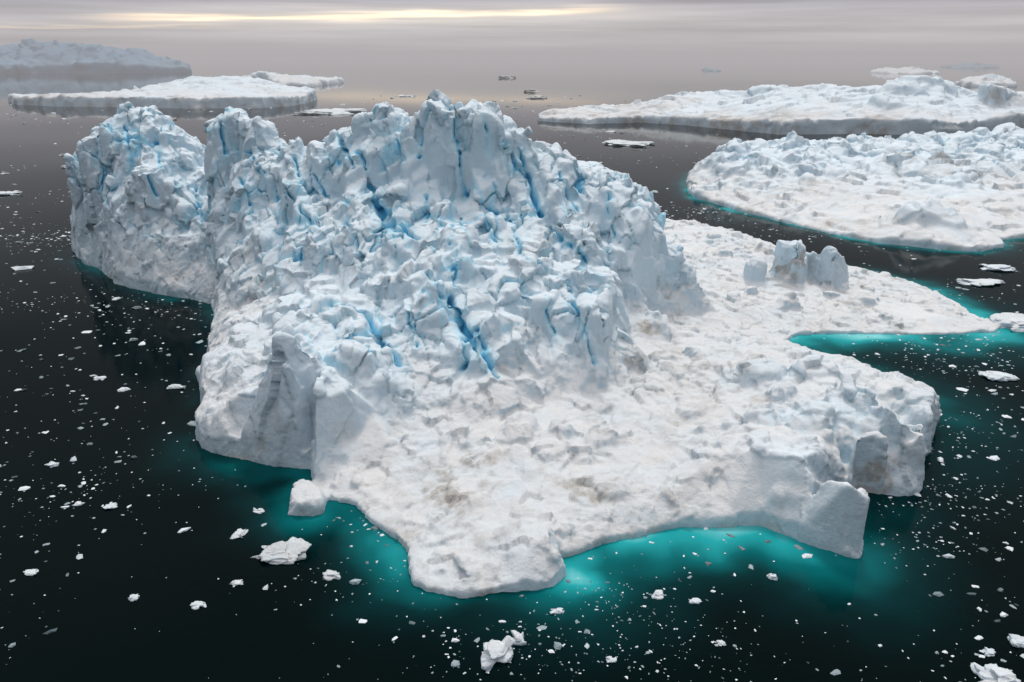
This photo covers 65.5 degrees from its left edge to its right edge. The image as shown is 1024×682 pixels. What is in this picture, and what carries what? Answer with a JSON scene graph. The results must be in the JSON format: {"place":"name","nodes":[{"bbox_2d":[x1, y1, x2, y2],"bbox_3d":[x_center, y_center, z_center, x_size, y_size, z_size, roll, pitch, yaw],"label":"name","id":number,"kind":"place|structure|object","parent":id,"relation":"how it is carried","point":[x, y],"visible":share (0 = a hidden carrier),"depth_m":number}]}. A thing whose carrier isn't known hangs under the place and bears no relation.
{"place":"outdoors","nodes":[
{"label":"outdoors","id":0,"kind":"place"},
{"bbox_2d":[0,60,1023,681],"bbox_3d":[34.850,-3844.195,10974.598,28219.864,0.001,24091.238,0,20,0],"label":"sea water","id":1,"kind":"structure","parent":0,"point":[166,572],"depth_m":109.06},
{"bbox_2d":[0,190,20,195],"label":"ice floe","id":2,"kind":"object","parent":1,"relation":"on","point":[15,192],"visible":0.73,"depth_m":369.92},
{"bbox_2d":[23,569,38,575],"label":"ice floe","id":3,"kind":"object","parent":1,"relation":"on","point":[29,572],"visible":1,"depth_m":98.27},
{"bbox_2d":[44,461,58,466],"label":"ice floe","id":4,"kind":"object","parent":1,"relation":"on","point":[51,463],"visible":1,"depth_m":124.25},
{"bbox_2d":[72,501,83,505],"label":"ice floe","id":5,"kind":"object","parent":1,"relation":"on","point":[78,503],"visible":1,"depth_m":113.18},
{"bbox_2d":[0,38,191,73],"bbox_3d":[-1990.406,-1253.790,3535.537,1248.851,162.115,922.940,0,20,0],"label":"iceberg","id":6,"kind":"object","parent":1,"relation":"on","point":[30,55],"visible":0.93,"depth_m":3306.45},
{"bbox_2d":[93,376,105,379],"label":"ice floe","id":7,"kind":"object","parent":1,"relation":"on","point":[99,378],"visible":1,"depth_m":157.51},
{"bbox_2d":[102,502,116,508],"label":"ice floe","id":8,"kind":"object","parent":1,"relation":"on","point":[111,506],"visible":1,"depth_m":112.69},
{"bbox_2d":[128,593,139,601],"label":"ice floe","id":9,"kind":"object","parent":1,"relation":"on","point":[133,597],"visible":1,"depth_m":93.58},
{"bbox_2d":[7,76,316,108],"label":"iceberg","id":10,"kind":"object","parent":1,"relation":"on","point":[194,92],"visible":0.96,"depth_m":1049.80},
{"bbox_2d":[167,384,185,388],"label":"ice floe","id":11,"kind":"object","parent":1,"relation":"on","point":[175,386],"visible":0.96,"depth_m":153.15},
{"bbox_2d":[190,601,206,609],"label":"ice floe","id":12,"kind":"object","parent":1,"relation":"on","point":[195,605],"visible":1,"depth_m":92.36},
{"bbox_2d":[230,579,242,585],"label":"ice floe","id":13,"kind":"object","parent":1,"relation":"on","point":[236,582],"visible":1,"depth_m":96.33},
{"bbox_2d":[230,528,247,538],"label":"ice floe","id":14,"kind":"object","parent":1,"relation":"on","point":[240,532],"visible":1,"depth_m":106.29},
{"bbox_2d":[253,507,264,513],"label":"ice floe","id":15,"kind":"object","parent":1,"relation":"on","point":[259,510],"visible":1,"depth_m":111.53},
{"bbox_2d":[250,537,311,564],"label":"ice floe","id":16,"kind":"object","parent":1,"relation":"on","point":[291,550],"visible":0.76,"depth_m":101.38},
{"bbox_2d":[248,71,343,86],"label":"iceberg","id":17,"kind":"object","parent":1,"relation":"on","point":[298,80],"visible":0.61,"depth_m":1840.22},
{"bbox_2d":[293,112,328,114],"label":"ice floe","id":18,"kind":"object","parent":1,"relation":"on","point":[311,113],"visible":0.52,"depth_m":888.75},
{"bbox_2d":[322,570,340,580],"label":"ice floe","id":19,"kind":"object","parent":1,"relation":"on","point":[328,575],"visible":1,"depth_m":97.44},
{"bbox_2d":[303,108,366,114],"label":"ice floe","id":20,"kind":"object","parent":1,"relation":"on","point":[337,111],"visible":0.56,"depth_m":906.43},
{"bbox_2d":[396,95,415,96],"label":"ice floe","id":21,"kind":"object","parent":1,"relation":"on","point":[406,96],"visible":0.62,"depth_m":1295.39},
{"bbox_2d":[481,635,514,670],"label":"ice floe","id":22,"kind":"object","parent":1,"relation":"on","point":[494,652],"visible":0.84,"depth_m":84.19},
{"bbox_2d":[498,76,515,77],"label":"dirty ice floe","id":23,"kind":"object","parent":1,"relation":"on","point":[506,76],"visible":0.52,"depth_m":2421.70},
{"bbox_2d":[0,95,1023,681],"bbox_3d":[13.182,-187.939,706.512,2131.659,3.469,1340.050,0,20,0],"label":"brash ice","id":24,"kind":"structure","parent":1,"relation":"on","point":[542,627],"depth_m":113.63},
{"bbox_2d":[511,630,526,645],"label":"ice floe","id":25,"kind":"object","parent":1,"relation":"on","point":[519,638],"visible":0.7,"depth_m":86.45},
{"bbox_2d":[524,89,539,91],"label":"dirty ice floe","id":26,"kind":"object","parent":1,"relation":"on","point":[530,90],"visible":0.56,"depth_m":1461.75},
{"bbox_2d":[63,89,1001,597],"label":"iceberg","id":27,"kind":"object","parent":1,"relation":"on","point":[473,347],"visible":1,"depth_m":144.61},
{"bbox_2d":[526,95,546,98],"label":"dirty ice floe","id":28,"kind":"object","parent":1,"relation":"on","point":[536,97],"visible":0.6,"depth_m":1235.72},
{"bbox_2d":[550,608,563,613],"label":"ice floe","id":29,"kind":"object","parent":1,"relation":"on","point":[557,611],"visible":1,"depth_m":91.31},
{"bbox_2d":[606,656,616,662],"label":"ice floe","id":30,"kind":"object","parent":1,"relation":"on","point":[610,659],"visible":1,"depth_m":83.98},
{"bbox_2d":[602,139,654,146],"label":"ice floe","id":31,"kind":"object","parent":1,"relation":"on","point":[615,142],"visible":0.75,"depth_m":577.63},
{"bbox_2d":[651,590,663,598],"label":"ice floe","id":32,"kind":"object","parent":1,"relation":"on","point":[657,594],"visible":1,"depth_m":94.05},
{"bbox_2d":[688,598,701,603],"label":"ice floe","id":33,"kind":"object","parent":1,"relation":"on","point":[695,601],"visible":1,"depth_m":93.01},
{"bbox_2d":[702,67,720,70],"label":"iceberg","id":34,"kind":"object","parent":1,"relation":"on","point":[706,69],"visible":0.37,"depth_m":3765.23},
{"bbox_2d":[714,640,725,645],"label":"ice floe","id":35,"kind":"object","parent":1,"relation":"on","point":[720,642],"visible":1,"depth_m":86.41},
{"bbox_2d":[766,573,777,579],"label":"ice floe","id":36,"kind":"object","parent":1,"relation":"on","point":[770,576],"visible":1,"depth_m":97.13},
{"bbox_2d":[538,75,1023,134],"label":"iceberg","id":37,"kind":"object","parent":1,"relation":"on","point":[917,104],"visible":0.96,"depth_m":716.00},
{"bbox_2d":[686,122,1023,251],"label":"iceberg","id":38,"kind":"object","parent":1,"relation":"on","point":[958,190],"visible":0.98,"depth_m":339.82},
{"bbox_2d":[869,65,940,73],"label":"iceberg","id":39,"kind":"object","parent":1,"relation":"on","point":[907,70],"visible":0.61,"depth_m":3156.34},
{"bbox_2d":[940,62,1000,67],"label":"iceberg","id":40,"kind":"object","parent":1,"relation":"on","point":[971,65],"visible":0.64,"depth_m":4979.92},
{"bbox_2d":[956,278,1004,285],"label":"ice floe","id":41,"kind":"object","parent":1,"relation":"on","point":[981,282],"visible":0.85,"depth_m":224.55},
{"bbox_2d":[954,74,1016,86],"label":"iceberg","id":42,"kind":"object","parent":1,"relation":"on","point":[994,79],"visible":0.66,"depth_m":1748.20},
{"bbox_2d":[982,647,995,656],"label":"ice floe","id":43,"kind":"object","parent":1,"relation":"on","point":[989,652],"visible":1,"depth_m":85.00},
{"bbox_2d":[970,662,1020,681],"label":"ice floe","id":44,"kind":"object","parent":1,"relation":"on","point":[990,673],"visible":0.96,"depth_m":81.36},
{"bbox_2d":[979,264,1015,270],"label":"ice floe","id":45,"kind":"object","parent":1,"relation":"on","point":[997,267],"visible":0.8,"depth_m":237.94},
{"bbox_2d":[978,371,1018,380],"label":"ice floe","id":46,"kind":"object","parent":1,"relation":"on","point":[996,376],"visible":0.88,"depth_m":157.67},
{"bbox_2d":[989,312,1023,331],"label":"ice floe","id":47,"kind":"object","parent":1,"relation":"on","point":[1013,322],"visible":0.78,"depth_m":188.52},
{"bbox_2d":[1007,634,1023,647],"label":"ice floe","id":48,"kind":"object","parent":1,"relation":"on","point":[1015,640],"visible":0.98,"depth_m":86.53},
{"bbox_2d":[0,0,1023,59],"label":"sky","id":49,"kind":"structure","parent":0,"point":[173,29]}
]}

